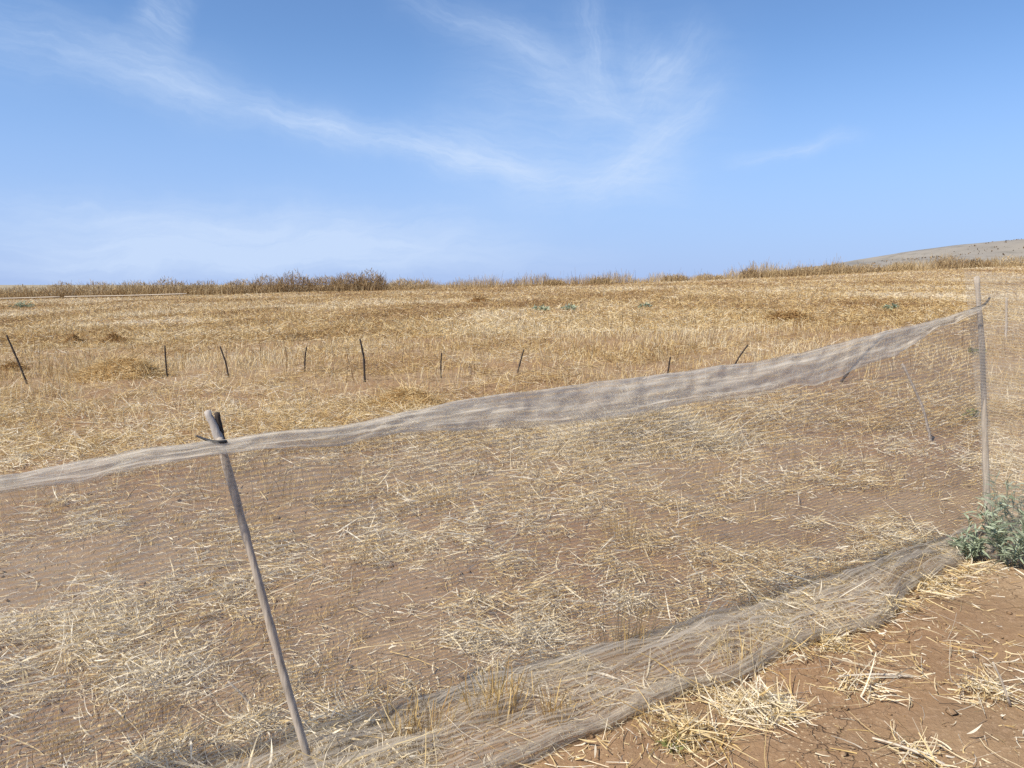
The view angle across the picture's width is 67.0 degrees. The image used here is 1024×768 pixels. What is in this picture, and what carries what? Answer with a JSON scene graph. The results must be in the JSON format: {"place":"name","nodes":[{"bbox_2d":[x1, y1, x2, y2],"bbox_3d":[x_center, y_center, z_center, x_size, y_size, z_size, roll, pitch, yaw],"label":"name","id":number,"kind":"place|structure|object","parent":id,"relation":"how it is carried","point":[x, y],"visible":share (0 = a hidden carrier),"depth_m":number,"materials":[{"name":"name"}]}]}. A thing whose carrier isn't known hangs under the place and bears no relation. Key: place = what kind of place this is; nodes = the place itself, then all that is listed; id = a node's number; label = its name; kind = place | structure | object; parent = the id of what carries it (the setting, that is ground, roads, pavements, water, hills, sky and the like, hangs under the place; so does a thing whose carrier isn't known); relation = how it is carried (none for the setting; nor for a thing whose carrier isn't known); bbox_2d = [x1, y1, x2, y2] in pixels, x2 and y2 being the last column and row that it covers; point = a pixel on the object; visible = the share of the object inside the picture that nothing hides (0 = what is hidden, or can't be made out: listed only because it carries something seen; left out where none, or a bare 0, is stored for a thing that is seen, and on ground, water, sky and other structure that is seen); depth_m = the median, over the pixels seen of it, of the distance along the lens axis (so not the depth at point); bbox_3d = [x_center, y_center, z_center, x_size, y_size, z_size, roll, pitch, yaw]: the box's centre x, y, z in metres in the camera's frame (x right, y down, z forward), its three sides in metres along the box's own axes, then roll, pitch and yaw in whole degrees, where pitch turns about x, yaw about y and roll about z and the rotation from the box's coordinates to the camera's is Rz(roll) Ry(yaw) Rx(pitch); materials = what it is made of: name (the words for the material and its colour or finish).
{"place":"outdoors","nodes":[
{"label":"outdoors","id":0,"kind":"place"},
{"bbox_2d":[0,266,1023,767],"bbox_3d":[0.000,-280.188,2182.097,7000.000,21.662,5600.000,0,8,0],"label":"ground","id":1,"kind":"structure","parent":0,"point":[928,710],"depth_m":4.17,"materials":[{"name":"soil"}]},
{"bbox_2d":[6,335,27,383],"bbox_3d":[-8.240,-0.386,12.878,0.307,0.864,0.035,0,8,0],"label":"thin stick","id":2,"kind":"object","parent":1,"relation":"on","point":[14,353],"visible":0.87,"depth_m":12.86,"materials":[{"name":"brown wood"}]},
{"bbox_2d":[0,353,38,371],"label":"straw heap","id":3,"kind":"object","parent":1,"relation":"on","point":[12,364],"visible":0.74,"depth_m":15.22,"materials":[{"name":"brown plant"}]},
{"bbox_2d":[8,301,34,307],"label":"weed","id":4,"kind":"object","parent":1,"relation":"on","point":[20,304],"visible":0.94,"depth_m":59.90,"materials":[{"name":"green plant"}]},
{"bbox_2d":[0,284,54,299],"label":"dry bush","id":5,"kind":"object","parent":1,"relation":"on","point":[26,289],"visible":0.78,"depth_m":97.17,"materials":[{"name":"brown plant"}]},
{"bbox_2d":[0,296,59,298],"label":"fallen pole","id":6,"kind":"object","parent":1,"relation":"on","point":[29,297],"visible":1,"depth_m":93.40,"materials":[{"name":"grey wood"}]},
{"bbox_2d":[37,280,87,298],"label":"dry bush","id":7,"kind":"object","parent":1,"relation":"on","point":[66,291],"visible":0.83,"depth_m":97.19,"materials":[{"name":"brown plant"}]},
{"bbox_2d":[55,326,92,344],"bbox_3d":[-12.306,-1.232,21.637,1.297,0.803,0.887,3,8,20],"label":"straw heap","id":8,"kind":"object","parent":1,"relation":"on","point":[72,337],"visible":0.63,"depth_m":21.55,"materials":[{"name":"brown plant"}]},
{"bbox_2d":[2,567,183,648],"bbox_3d":[-2.040,1.093,3.769,1.037,0.353,0.825,0,8,0],"label":"straw clump","id":9,"kind":"object","parent":1,"relation":"on","point":[95,608],"visible":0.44,"depth_m":3.73,"materials":[{"name":"beige plant"}]},
{"bbox_2d":[73,280,122,297],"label":"dry bush","id":10,"kind":"object","parent":1,"relation":"on","point":[98,288],"visible":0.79,"depth_m":97.08,"materials":[{"name":"brown plant"}]},
{"bbox_2d":[84,330,134,343],"bbox_3d":[-10.850,-1.152,21.030,1.777,0.693,1.019,0,8,0],"label":"straw heap","id":11,"kind":"object","parent":1,"relation":"on","point":[113,337],"visible":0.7,"depth_m":20.97,"materials":[{"name":"brown plant"}]},
{"bbox_2d":[42,345,187,384],"bbox_3d":[-6.818,-0.218,13.349,2.441,1.062,1.823,0,8,0],"label":"straw heap","id":12,"kind":"object","parent":1,"relation":"on","point":[107,368],"visible":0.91,"depth_m":13.09,"materials":[{"name":"beige plant"}]},
{"bbox_2d":[64,293,186,296],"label":"fallen pole","id":13,"kind":"object","parent":1,"relation":"on","point":[125,295],"visible":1,"depth_m":93.36,"materials":[{"name":"grey wood"}]},
{"bbox_2d":[111,280,156,296],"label":"dry bush","id":14,"kind":"object","parent":1,"relation":"on","point":[133,284],"visible":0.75,"depth_m":97.13,"materials":[{"name":"brown plant"}]},
{"bbox_2d":[68,624,258,714],"bbox_3d":[-1.448,1.144,3.192,0.871,0.372,0.704,3,8,24],"label":"straw clump","id":15,"kind":"object","parent":1,"relation":"on","point":[152,665],"visible":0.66,"depth_m":3.13,"materials":[{"name":"beige plant"}]},
{"bbox_2d":[164,345,167,376],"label":"thin stick","id":16,"kind":"object","parent":1,"relation":"on","point":[165,361],"visible":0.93,"depth_m":13.19,"materials":[{"name":"brown wood"}]},
{"bbox_2d":[142,276,191,295],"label":"dry bush","id":17,"kind":"object","parent":1,"relation":"on","point":[171,287],"visible":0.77,"depth_m":97.16,"materials":[{"name":"brown plant"}]},
{"bbox_2d":[183,279,223,294],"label":"dry bush","id":18,"kind":"object","parent":1,"relation":"on","point":[210,288],"visible":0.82,"depth_m":97.06,"materials":[{"name":"brown plant"}]},
{"bbox_2d":[219,346,228,376],"bbox_3d":[-4.847,-0.350,13.045,0.149,0.579,0.032,0,8,0],"label":"thin stick","id":19,"kind":"object","parent":1,"relation":"on","point":[224,360],"visible":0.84,"depth_m":13.03,"materials":[{"name":"brown wood"}]},
{"bbox_2d":[217,278,256,294],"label":"dry bush","id":20,"kind":"object","parent":1,"relation":"on","point":[232,286],"visible":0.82,"depth_m":97.16,"materials":[{"name":"brown plant"}]},
{"bbox_2d":[228,681,254,710],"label":"straw stalk","id":21,"kind":"object","parent":1,"relation":"on","point":[241,694],"visible":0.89,"depth_m":2.86,"materials":[{"name":"beige plant"}]},
{"bbox_2d":[190,671,321,766],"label":"straw clump","id":22,"kind":"object","parent":1,"relation":"on","point":[241,718],"visible":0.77,"depth_m":2.76,"materials":[{"name":"beige plant"}]},
{"bbox_2d":[204,410,313,767],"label":"wooden stake","id":23,"kind":"object","parent":1,"relation":"on","point":[216,427],"visible":0.91,"depth_m":2.43,"materials":[{"name":"grey wood"}]},
{"bbox_2d":[248,273,294,293],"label":"dry bush","id":24,"kind":"object","parent":1,"relation":"on","point":[259,284],"visible":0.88,"depth_m":97.15,"materials":[{"name":"brown plant"}]},
{"bbox_2d":[274,270,318,292],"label":"dry bush","id":25,"kind":"object","parent":1,"relation":"on","point":[298,287],"visible":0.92,"depth_m":97.13,"materials":[{"name":"brown plant"}]},
{"bbox_2d":[304,347,306,371],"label":"thin stick","id":26,"kind":"object","parent":1,"relation":"on","point":[305,359],"visible":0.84,"depth_m":13.45,"materials":[{"name":"wood"}]},
{"bbox_2d":[305,275,347,291],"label":"dry bush","id":27,"kind":"object","parent":1,"relation":"on","point":[319,285],"visible":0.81,"depth_m":97.00,"materials":[{"name":"brown plant"}]},
{"bbox_2d":[329,272,367,290],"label":"dry bush","id":28,"kind":"object","parent":1,"relation":"on","point":[348,277],"visible":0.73,"depth_m":97.09,"materials":[{"name":"brown plant"}]},
{"bbox_2d":[359,339,365,381],"bbox_3d":[-2.293,-0.342,11.876,0.090,0.703,0.040,0,8,0],"label":"thin stick","id":29,"kind":"object","parent":1,"relation":"on","point":[362,351],"visible":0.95,"depth_m":11.86,"materials":[{"name":"wood"}]},
{"bbox_2d":[353,268,387,290],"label":"dry bush","id":30,"kind":"object","parent":1,"relation":"on","point":[378,279],"visible":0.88,"depth_m":97.19,"materials":[{"name":"brown plant"}]},
{"bbox_2d":[338,367,459,408],"bbox_3d":[-1.402,0.185,9.800,1.542,0.784,1.098,-3,8,-19],"label":"straw heap","id":31,"kind":"object","parent":1,"relation":"on","point":[400,392],"visible":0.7,"depth_m":9.71,"materials":[{"name":"beige plant"}]},
{"bbox_2d":[386,277,432,289],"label":"dry bush","id":32,"kind":"object","parent":1,"relation":"on","point":[408,285],"visible":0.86,"depth_m":97.03,"materials":[{"name":"beige plant"}]},
{"bbox_2d":[360,677,464,766],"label":"stubble tuft","id":33,"kind":"object","parent":1,"relation":"on","point":[410,732],"visible":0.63,"depth_m":2.72,"materials":[{"name":"plant"}]},
{"bbox_2d":[440,353,441,377],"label":"thin stick","id":34,"kind":"object","parent":1,"relation":"on","point":[441,366],"visible":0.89,"depth_m":12.12,"materials":[{"name":"wood"}]},
{"bbox_2d":[409,476,474,513],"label":"stubble tuft","id":35,"kind":"object","parent":1,"relation":"on","point":[449,491],"visible":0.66,"depth_m":5.49,"materials":[{"name":"plant"}]},
{"bbox_2d":[466,293,490,302],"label":"straw heap","id":36,"kind":"object","parent":1,"relation":"on","point":[473,299],"visible":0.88,"depth_m":45.12,"materials":[{"name":"brown plant"}]},
{"bbox_2d":[0,306,989,767],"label":"net fence","id":37,"kind":"object","parent":1,"relation":"on","point":[522,414],"visible":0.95,"depth_m":2.80,"materials":[{"name":"grey fabric"}]},
{"bbox_2d":[196,435,226,443],"bbox_3d":[-0.925,0.170,2.352,0.144,0.012,0.036,4,9,31],"label":"tie wire","id":38,"kind":"object","parent":37,"relation":"attached to","point":[215,441],"visible":1,"depth_m":2.32,"materials":[{"name":"black"}]},
{"bbox_2d":[971,297,990,310],"bbox_3d":[2.489,-0.425,4.089,0.123,0.072,0.040,-2,8,-16],"label":"tie wire","id":39,"kind":"object","parent":37,"relation":"attached to","point":[984,304],"visible":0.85,"depth_m":4.08,"materials":[{"name":"black"}]},
{"bbox_2d":[446,650,566,737],"bbox_3d":[-0.025,1.153,2.840,0.453,0.327,0.387,0,8,0],"label":"stubble tuft","id":40,"kind":"object","parent":1,"relation":"on","point":[500,700],"visible":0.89,"depth_m":2.81,"materials":[{"name":"plant"}]},
{"bbox_2d":[0,249,1022,299],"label":"dry grass","id":41,"kind":"structure","parent":1,"relation":"on","point":[571,281],"depth_m":97.32,"materials":[{"name":"beige plant"}]},
{"bbox_2d":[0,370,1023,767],"bbox_3d":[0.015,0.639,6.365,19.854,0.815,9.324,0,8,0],"label":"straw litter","id":42,"kind":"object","parent":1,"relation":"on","point":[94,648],"visible":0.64,"depth_m":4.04,"materials":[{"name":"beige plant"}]},
{"bbox_2d":[0,265,1023,767],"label":"standing stubble","id":43,"kind":"object","parent":1,"relation":"on","point":[298,301],"visible":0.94,"depth_m":22.23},
{"bbox_2d":[0,298,1023,462],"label":"loose straw","id":44,"kind":"object","parent":1,"relation":"on","point":[460,434],"visible":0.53,"depth_m":10.31,"materials":[{"name":"beige plant"}]},
{"bbox_2d":[0,428,1023,767],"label":"soil crumbs","id":45,"kind":"object","parent":1,"relation":"on","point":[840,752],"visible":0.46,"depth_m":3.18,"materials":[{"name":"brown soil"}]},
{"bbox_2d":[476,477,549,513],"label":"stubble tuft","id":46,"kind":"object","parent":1,"relation":"on","point":[520,490],"visible":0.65,"depth_m":5.53,"materials":[{"name":"plant"}]},
{"bbox_2d":[517,349,523,372],"bbox_3d":[0.141,-0.349,12.552,0.127,0.427,0.031,0,8,0],"label":"thin stick","id":47,"kind":"object","parent":1,"relation":"on","point":[520,361],"visible":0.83,"depth_m":12.54,"materials":[{"name":"wood"}]},
{"bbox_2d":[477,599,595,655],"bbox_3d":[0.093,1.108,3.467,0.454,0.254,0.556,-6,9,-37],"label":"straw clump","id":48,"kind":"object","parent":1,"relation":"on","point":[549,629],"visible":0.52,"depth_m":3.41,"materials":[{"name":"beige plant"}]},
{"bbox_2d":[532,304,548,310],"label":"weed","id":49,"kind":"object","parent":1,"relation":"on","point":[541,307],"visible":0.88,"depth_m":32.70,"materials":[{"name":"green plant"}]},
{"bbox_2d":[540,278,566,285],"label":"dry bush","id":50,"kind":"object","parent":1,"relation":"on","point":[556,281],"visible":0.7,"depth_m":97.33,"materials":[{"name":"beige plant"}]},
{"bbox_2d":[529,671,588,741],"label":"stubble tuft","id":51,"kind":"object","parent":1,"relation":"on","point":[554,712],"visible":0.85,"depth_m":2.77,"materials":[{"name":"plant"}]},
{"bbox_2d":[561,303,576,309],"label":"weed","id":52,"kind":"object","parent":1,"relation":"on","point":[573,307],"visible":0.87,"depth_m":32.67,"materials":[{"name":"green plant"}]},
{"bbox_2d":[558,407,604,431],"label":"stubble tuft","id":53,"kind":"object","parent":1,"relation":"on","point":[579,420],"visible":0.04,"depth_m":7.32,"materials":[{"name":"plant"}]},
{"bbox_2d":[588,276,612,283],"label":"dry bush","id":54,"kind":"object","parent":1,"relation":"on","point":[603,280],"visible":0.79,"depth_m":97.29,"materials":[{"name":"beige plant"}]},
{"bbox_2d":[548,573,681,626],"bbox_3d":[0.500,1.059,3.710,0.668,0.261,0.496,0,8,0],"label":"straw clump","id":55,"kind":"object","parent":1,"relation":"on","point":[630,595],"visible":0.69,"depth_m":3.73,"materials":[{"name":"beige plant"}]},
{"bbox_2d":[589,500,648,549],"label":"stubble tuft","id":56,"kind":"object","parent":1,"relation":"on","point":[618,531],"visible":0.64,"depth_m":4.60,"materials":[{"name":"plant"}]},
{"bbox_2d":[582,568,665,661],"bbox_3d":[0.464,0.989,3.317,0.365,0.432,0.318,5,9,34],"label":"stubble tuft","id":57,"kind":"object","parent":1,"relation":"on","point":[627,632],"visible":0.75,"depth_m":3.29,"materials":[{"name":"plant"}]},
{"bbox_2d":[493,371,780,467],"bbox_3d":[1.165,0.378,7.021,2.665,1.106,1.726,0,8,0],"label":"straw heap","id":58,"kind":"object","parent":1,"relation":"on","point":[560,442],"visible":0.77,"depth_m":6.78,"materials":[{"name":"beige plant"}]},
{"bbox_2d":[638,302,652,307],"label":"weed","id":59,"kind":"object","parent":1,"relation":"on","point":[645,304],"visible":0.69,"depth_m":32.90,"materials":[{"name":"green plant"}]},
{"bbox_2d":[667,357,670,378],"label":"thin stick","id":60,"kind":"object","parent":1,"relation":"on","point":[668,365],"visible":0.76,"depth_m":11.41,"materials":[{"name":"wood"}]},
{"bbox_2d":[656,730,688,753],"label":"weed","id":61,"kind":"object","parent":1,"relation":"on","point":[666,744],"visible":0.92,"depth_m":2.59,"materials":[{"name":"green plant"}]},
{"bbox_2d":[660,273,689,281],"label":"dry bush","id":62,"kind":"object","parent":1,"relation":"on","point":[673,277],"visible":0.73,"depth_m":97.17,"materials":[{"name":"beige plant"}]},
{"bbox_2d":[641,397,717,429],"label":"stubble tuft","id":63,"kind":"object","parent":1,"relation":"on","point":[694,414],"visible":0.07,"depth_m":7.39,"materials":[{"name":"plant"}]},
{"bbox_2d":[617,672,763,767],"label":"straw clump","id":64,"kind":"object","parent":1,"relation":"on","point":[685,735],"visible":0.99,"depth_m":2.62,"materials":[{"name":"beige plant"}]},
{"bbox_2d":[696,271,723,279],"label":"dry bush","id":65,"kind":"object","parent":1,"relation":"on","point":[713,278],"visible":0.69,"depth_m":97.14,"materials":[{"name":"beige plant"}]},
{"bbox_2d":[731,344,747,370],"bbox_3d":[3.500,-0.382,11.911,0.267,0.458,0.029,0,8,0],"label":"thin stick","id":66,"kind":"object","parent":1,"relation":"on","point":[739,356],"visible":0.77,"depth_m":11.90,"materials":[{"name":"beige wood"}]},
{"bbox_2d":[704,616,782,683],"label":"stubble tuft","id":67,"kind":"object","parent":1,"relation":"on","point":[742,646],"visible":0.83,"depth_m":3.14,"materials":[{"name":"plant"}]},
{"bbox_2d":[739,267,763,278],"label":"dry bush","id":68,"kind":"object","parent":1,"relation":"on","point":[744,271],"visible":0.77,"depth_m":97.19,"materials":[{"name":"beige plant"}]},
{"bbox_2d":[675,659,838,754],"bbox_3d":[0.903,1.168,2.811,0.608,0.308,0.534,0,8,0],"label":"straw clump","id":69,"kind":"object","parent":1,"relation":"on","point":[755,700],"visible":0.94,"depth_m":2.78,"materials":[{"name":"beige plant"}]},
{"bbox_2d":[762,269,793,277],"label":"dry bush","id":70,"kind":"object","parent":1,"relation":"on","point":[779,271],"visible":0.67,"depth_m":96.91,"materials":[{"name":"beige plant"}]},
{"bbox_2d":[757,305,823,321],"bbox_3d":[7.903,-1.956,22.275,2.319,0.915,1.454,0,8,0],"label":"straw heap","id":71,"kind":"object","parent":1,"relation":"on","point":[779,315],"visible":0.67,"depth_m":22.09,"materials":[{"name":"beige plant"}]},
{"bbox_2d":[788,264,827,275],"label":"dry bush","id":72,"kind":"object","parent":1,"relation":"on","point":[802,271],"visible":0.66,"depth_m":97.01,"materials":[{"name":"beige plant"}]},
{"bbox_2d":[769,606,890,657],"bbox_3d":[1.353,1.081,3.234,0.384,0.252,0.375,-5,9,-33],"label":"straw clump","id":73,"kind":"object","parent":1,"relation":"on","point":[838,643],"visible":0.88,"depth_m":3.23,"materials":[{"name":"beige plant"}]},
{"bbox_2d":[814,262,851,273],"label":"dry bush","id":74,"kind":"object","parent":1,"relation":"on","point":[832,268],"visible":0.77,"depth_m":96.86,"materials":[{"name":"beige plant"}]},
{"bbox_2d":[840,331,887,381],"bbox_3d":[4.805,-0.353,10.586,0.630,0.758,0.037,0,8,0],"label":"thin stick","id":75,"kind":"object","parent":1,"relation":"on","point":[858,361],"visible":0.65,"depth_m":10.57,"materials":[{"name":"grey wood"}]},
{"bbox_2d":[818,651,911,707],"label":"straw clump","id":76,"kind":"object","parent":1,"relation":"on","point":[856,685],"visible":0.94,"depth_m":2.92,"materials":[{"name":"beige plant"}]},
{"bbox_2d":[846,260,886,272],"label":"dry bush","id":77,"kind":"object","parent":1,"relation":"on","point":[858,268],"visible":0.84,"depth_m":96.94,"materials":[{"name":"beige plant"}]},
{"bbox_2d":[838,673,912,677],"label":"straw stalk","id":78,"kind":"object","parent":1,"relation":"on","point":[885,674],"visible":0.9,"depth_m":2.98,"materials":[{"name":"beige plant"}]},
{"bbox_2d":[882,303,898,309],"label":"weed","id":79,"kind":"object","parent":1,"relation":"on","point":[893,305],"visible":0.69,"depth_m":26.33,"materials":[{"name":"green plant"}]},
{"bbox_2d":[878,262,919,271],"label":"dry bush","id":80,"kind":"object","parent":1,"relation":"on","point":[892,267],"visible":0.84,"depth_m":96.91,"materials":[{"name":"beige plant"}]},
{"bbox_2d":[872,737,944,764],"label":"straw stalk","id":81,"kind":"object","parent":1,"relation":"on","point":[912,750],"visible":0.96,"depth_m":2.55,"materials":[{"name":"beige plant"}]},
{"bbox_2d":[902,363,931,440],"bbox_3d":[3.593,0.188,6.867,0.323,0.745,0.027,0,8,0],"label":"thin stick","id":82,"kind":"object","parent":1,"relation":"on","point":[922,408],"visible":0.76,"depth_m":6.86,"materials":[{"name":"brown wood"}]},
{"bbox_2d":[859,554,981,595],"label":"straw clump","id":83,"kind":"object","parent":1,"relation":"on","point":[942,585],"visible":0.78,"depth_m":3.85,"materials":[{"name":"beige plant"}]},
{"bbox_2d":[866,723,999,767],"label":"straw clump","id":84,"kind":"object","parent":1,"relation":"on","point":[928,751],"visible":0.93,"depth_m":2.54,"materials":[{"name":"beige plant"}]},
{"bbox_2d":[926,254,976,268],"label":"dry bush","id":85,"kind":"object","parent":1,"relation":"on","point":[947,263],"visible":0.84,"depth_m":96.79,"materials":[{"name":"beige plant"}]},
{"bbox_2d":[910,640,1023,713],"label":"straw clump","id":86,"kind":"object","parent":1,"relation":"on","point":[990,686],"visible":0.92,"depth_m":2.87,"materials":[{"name":"beige plant"}]},
{"bbox_2d":[946,514,992,559],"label":"shrub","id":87,"kind":"object","parent":1,"relation":"on","point":[974,546],"visible":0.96,"depth_m":4.17,"materials":[{"name":"green plant"}]},
{"bbox_2d":[961,407,980,420],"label":"weed","id":88,"kind":"object","parent":1,"relation":"on","point":[972,409],"visible":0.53,"depth_m":7.82,"materials":[{"name":"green plant"}]},
{"bbox_2d":[967,347,986,353],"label":"weed","id":89,"kind":"object","parent":1,"relation":"on","point":[973,350],"visible":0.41,"depth_m":13.17,"materials":[{"name":"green plant"}]},
{"bbox_2d":[962,257,993,267],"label":"dry bush","id":90,"kind":"object","parent":1,"relation":"on","point":[986,262],"visible":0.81,"depth_m":96.96,"materials":[{"name":"beige plant"}]},
{"bbox_2d":[974,276,992,552],"bbox_3d":[2.575,0.208,4.223,0.225,1.583,0.036,0,8,0],"label":"wooden stake","id":91,"kind":"object","parent":1,"relation":"on","point":[984,418],"visible":0.73,"depth_m":4.21,"materials":[{"name":"grey wood"}]},
{"bbox_2d":[963,470,1023,566],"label":"shrub","id":92,"kind":"object","parent":1,"relation":"on","point":[994,532],"visible":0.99,"depth_m":4.05,"materials":[{"name":"green plant"}]},
{"bbox_2d":[967,292,1023,561],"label":"net fence","id":93,"kind":"object","parent":1,"relation":"on","point":[996,408],"visible":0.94,"depth_m":4.01,"materials":[{"name":"grey fabric"}]},
{"bbox_2d":[992,662,1010,705],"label":"straw stalk","id":94,"kind":"object","parent":1,"relation":"on","point":[1004,689],"visible":1,"depth_m":2.77,"materials":[{"name":"beige plant"}]},
{"bbox_2d":[983,254,1023,266],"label":"dry bush","id":95,"kind":"object","parent":1,"relation":"on","point":[1016,261],"visible":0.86,"depth_m":96.92,"materials":[{"name":"beige plant"}]},
{"bbox_2d":[1004,297,1007,339],"bbox_3d":[9.670,-1.238,15.141,0.097,0.914,0.047,0,8,0],"label":"thin stick","id":96,"kind":"object","parent":1,"relation":"on","point":[1006,311],"visible":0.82,"depth_m":15.12,"materials":[{"name":"brown wood"}]},
{"bbox_2d":[0,0,1023,284],"label":"sky","id":97,"kind":"structure","parent":0,"point":[190,141],"materials":[{"name":"blue"}]},
{"bbox_2d":[729,239,1023,277],"bbox_3d":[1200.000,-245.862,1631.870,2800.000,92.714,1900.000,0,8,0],"label":"hills","id":98,"kind":"structure","parent":0,"point":[1009,247],"depth_m":1127.20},
{"bbox_2d":[806,239,1023,269],"bbox_3d":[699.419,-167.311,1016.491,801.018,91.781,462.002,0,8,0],"label":"hill scrub","id":99,"kind":"object","parent":98,"relation":"on","point":[951,255],"visible":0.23,"depth_m":1110.82,"materials":[{"name":"brown plant"}]}
]}

